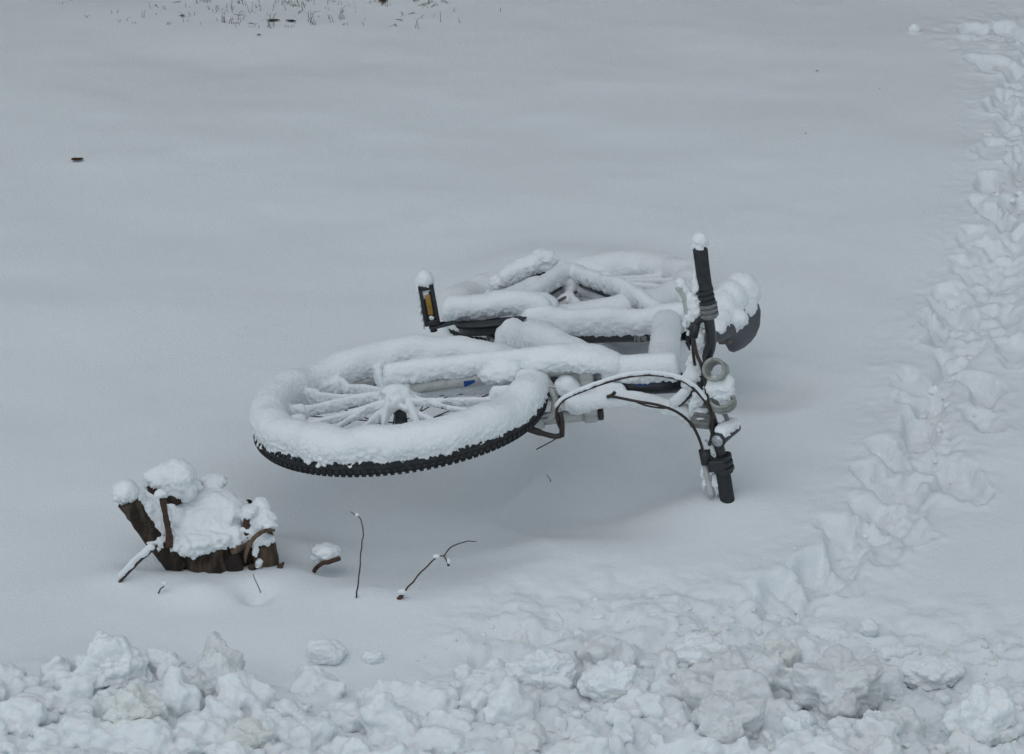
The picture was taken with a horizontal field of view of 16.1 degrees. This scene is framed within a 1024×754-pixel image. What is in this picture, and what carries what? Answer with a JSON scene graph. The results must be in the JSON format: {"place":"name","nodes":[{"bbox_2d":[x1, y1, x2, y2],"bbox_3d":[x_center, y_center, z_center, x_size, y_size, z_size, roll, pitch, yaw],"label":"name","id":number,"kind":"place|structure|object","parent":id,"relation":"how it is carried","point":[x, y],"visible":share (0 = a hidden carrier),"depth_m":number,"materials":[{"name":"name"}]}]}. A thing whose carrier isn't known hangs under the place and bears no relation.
{"place":"outdoors","nodes":[
{"label":"outdoors","id":0,"kind":"place"},
{"bbox_2d":[62,0,500,28],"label":"grass","id":1,"kind":"structure","parent":0,"point":[341,11],"depth_m":11.29,"materials":[{"name":"brown plant"}]},
{"bbox_2d":[0,0,1023,753],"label":"ground","id":2,"kind":"structure","parent":0,"point":[212,232],"depth_m":9.38,"materials":[{"name":"white snow"}]},
{"bbox_2d":[70,630,149,691],"bbox_3d":[-0.843,0.616,7.675,0.178,0.174,0.153,0,27,0],"label":"snow clod","id":3,"kind":"object","parent":2,"relation":"on","point":[117,661],"visible":0.72,"depth_m":7.62,"materials":[{"name":"white snow"}]},
{"bbox_2d":[99,682,168,723],"bbox_3d":[-0.780,0.691,7.471,0.146,0.132,0.106,0,27,0],"label":"snow clod","id":4,"kind":"object","parent":2,"relation":"on","point":[131,701],"visible":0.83,"depth_m":7.44,"materials":[{"name":"white snow"}]},
{"bbox_2d":[117,544,157,582],"bbox_3d":[-0.832,0.417,8.055,0.097,0.105,0.018,0,27,0],"label":"dry stem","id":5,"kind":"object","parent":2,"relation":"on","point":[135,561],"visible":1,"depth_m":8.04,"materials":[{"name":"brown plant"}]},
{"bbox_2d":[157,581,167,593],"bbox_3d":[-0.775,0.469,8.030,0.028,0.039,0.011,0,27,0],"label":"dry stem","id":6,"kind":"object","parent":2,"relation":"on","point":[164,583],"visible":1,"depth_m":8.02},
{"bbox_2d":[146,647,185,680],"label":"snow clod","id":7,"kind":"object","parent":2,"relation":"on","point":[160,662],"visible":0.72,"depth_m":7.67,"materials":[{"name":"white snow"}]},
{"bbox_2d":[111,457,283,573],"bbox_3d":[-0.700,0.318,8.165,0.382,0.296,0.248,0,27,0],"label":"tree stump","id":8,"kind":"object","parent":2,"relation":"on","point":[212,525],"visible":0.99,"depth_m":8.09,"materials":[{"name":"brown plant"}]},
{"bbox_2d":[310,542,341,572],"bbox_3d":[-0.419,0.412,8.178,0.072,0.078,0.057,0,27,0],"label":"broken stick","id":9,"kind":"object","parent":2,"relation":"on","point":[323,551],"visible":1,"depth_m":8.15,"materials":[{"name":"brown plant"}]},
{"bbox_2d":[305,638,347,664],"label":"snow clod","id":10,"kind":"object","parent":2,"relation":"on","point":[325,651],"visible":0.99,"depth_m":7.78,"materials":[{"name":"white snow"}]},
{"bbox_2d":[351,512,363,597],"bbox_3d":[-0.338,0.394,7.966,0.029,0.226,0.009,0,27,0],"label":"dry stem","id":11,"kind":"object","parent":2,"relation":"on","point":[356,514],"visible":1,"depth_m":7.96,"materials":[{"name":"plant"}]},
{"bbox_2d":[361,650,383,664],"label":"snow clod","id":12,"kind":"object","parent":2,"relation":"on","point":[372,657],"visible":1,"depth_m":7.79,"materials":[{"name":"white snow"}]},
{"bbox_2d":[396,554,449,599],"bbox_3d":[-0.198,0.444,7.992,0.125,0.123,0.017,0,27,0],"label":"dry stem","id":13,"kind":"object","parent":2,"relation":"on","point":[402,592],"visible":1,"depth_m":7.99,"materials":[{"name":"brown plant"}]},
{"bbox_2d":[443,541,476,555],"bbox_3d":[-0.122,0.397,8.313,0.083,0.051,0.003,0,27,0],"label":"dry stem","id":14,"kind":"object","parent":2,"relation":"on","point":[457,544],"visible":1,"depth_m":8.30,"materials":[{"name":"plant"}]},
{"bbox_2d":[248,232,761,503],"bbox_3d":[0.135,-0.165,8.682,1.090,0.752,1.741,11,29,20],"label":"bicycle","id":15,"kind":"object","parent":2,"relation":"on","point":[520,348],"visible":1,"depth_m":8.33,"materials":[{"name":"rubber"}]},
{"bbox_2d":[702,357,736,420],"bbox_3d":[0.474,0.036,8.247,0.077,0.178,0.066,14,30,25],"label":"cable lock","id":16,"kind":"object","parent":15,"relation":"on","point":[720,387],"visible":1,"depth_m":8.22,"materials":[{"name":"grey plastic"}]},
{"bbox_2d":[0,40,1023,753],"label":"snow rubble","id":17,"kind":"object","parent":2,"relation":"on","point":[380,712],"visible":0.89,"depth_m":7.49,"materials":[{"name":"white snow"}]},
{"bbox_2d":[189,631,244,696],"bbox_3d":[-0.613,0.635,7.618,0.132,0.182,0.124,0,27,0],"label":"snow clod","id":18,"kind":"object","parent":17,"relation":"on","point":[217,658],"visible":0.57,"depth_m":7.57,"materials":[{"name":"white snow"}]},
{"bbox_2d":[221,717,274,748],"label":"snow clod","id":19,"kind":"object","parent":17,"relation":"on","point":[251,732],"visible":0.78,"depth_m":7.37,"materials":[{"name":"white snow"}]},
{"bbox_2d":[763,638,801,667],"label":"snow clod","id":20,"kind":"object","parent":17,"relation":"on","point":[788,652],"visible":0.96,"depth_m":7.72,"materials":[{"name":"white snow"}]},
{"bbox_2d":[504,647,576,694],"bbox_3d":[0.060,0.630,7.694,0.155,0.108,0.130,0,27,0],"label":"snow clod","id":21,"kind":"object","parent":2,"relation":"on","point":[540,670],"visible":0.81,"depth_m":7.65,"materials":[{"name":"white snow"}]},
{"bbox_2d":[577,659,649,702],"bbox_3d":[0.214,0.647,7.623,0.156,0.101,0.106,0,27,0],"label":"snow clod","id":22,"kind":"object","parent":2,"relation":"on","point":[606,681],"visible":0.94,"depth_m":7.59,"materials":[{"name":"white snow"}]},
{"bbox_2d":[666,631,736,667],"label":"snow clod","id":23,"kind":"object","parent":2,"relation":"on","point":[690,649],"visible":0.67,"depth_m":7.74,"materials":[{"name":"white snow"}]},
{"bbox_2d":[690,690,765,743],"bbox_3d":[0.444,0.713,7.439,0.151,0.141,0.124,0,27,0],"label":"snow clod","id":24,"kind":"object","parent":2,"relation":"on","point":[723,717],"visible":0.9,"depth_m":7.40,"materials":[{"name":"white snow"}]},
{"bbox_2d":[781,716,815,735],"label":"snow clod","id":25,"kind":"object","parent":2,"relation":"on","point":[794,724],"visible":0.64,"depth_m":7.38,"materials":[{"name":"white snow"}]},
{"bbox_2d":[805,620,850,640],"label":"snow clod","id":26,"kind":"object","parent":2,"relation":"on","point":[822,630],"visible":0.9,"depth_m":7.89,"materials":[{"name":"white snow"}]},
{"bbox_2d":[778,644,884,718],"bbox_3d":[0.675,0.656,7.591,0.195,0.160,0.176,23,35,37],"label":"snow clod","id":27,"kind":"object","parent":2,"relation":"on","point":[834,681],"visible":0.9,"depth_m":7.54,"materials":[{"name":"white snow"}]},
{"bbox_2d":[859,619,878,636],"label":"snow clod","id":28,"kind":"object","parent":2,"relation":"on","point":[868,627],"visible":1,"depth_m":7.88,"materials":[{"name":"white snow"}]},
{"bbox_2d":[862,709,890,718],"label":"snow clod","id":29,"kind":"object","parent":2,"relation":"on","point":[871,711],"visible":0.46,"depth_m":7.47,"materials":[{"name":"white snow"}]},
{"bbox_2d":[908,23,920,32],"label":"snow clod","id":30,"kind":"object","parent":2,"relation":"on","point":[914,28],"visible":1,"depth_m":11.16,"materials":[{"name":"white snow"}]},
{"bbox_2d":[899,655,965,690],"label":"snow clod","id":31,"kind":"object","parent":2,"relation":"on","point":[930,673],"visible":1,"depth_m":7.71,"materials":[{"name":"white snow"}]},
{"bbox_2d":[941,683,1016,746],"bbox_3d":[0.958,0.705,7.416,0.161,0.168,0.105,0,27,0],"label":"snow clod","id":32,"kind":"object","parent":2,"relation":"on","point":[980,713],"visible":0.94,"depth_m":7.38,"materials":[{"name":"white snow"}]}
]}

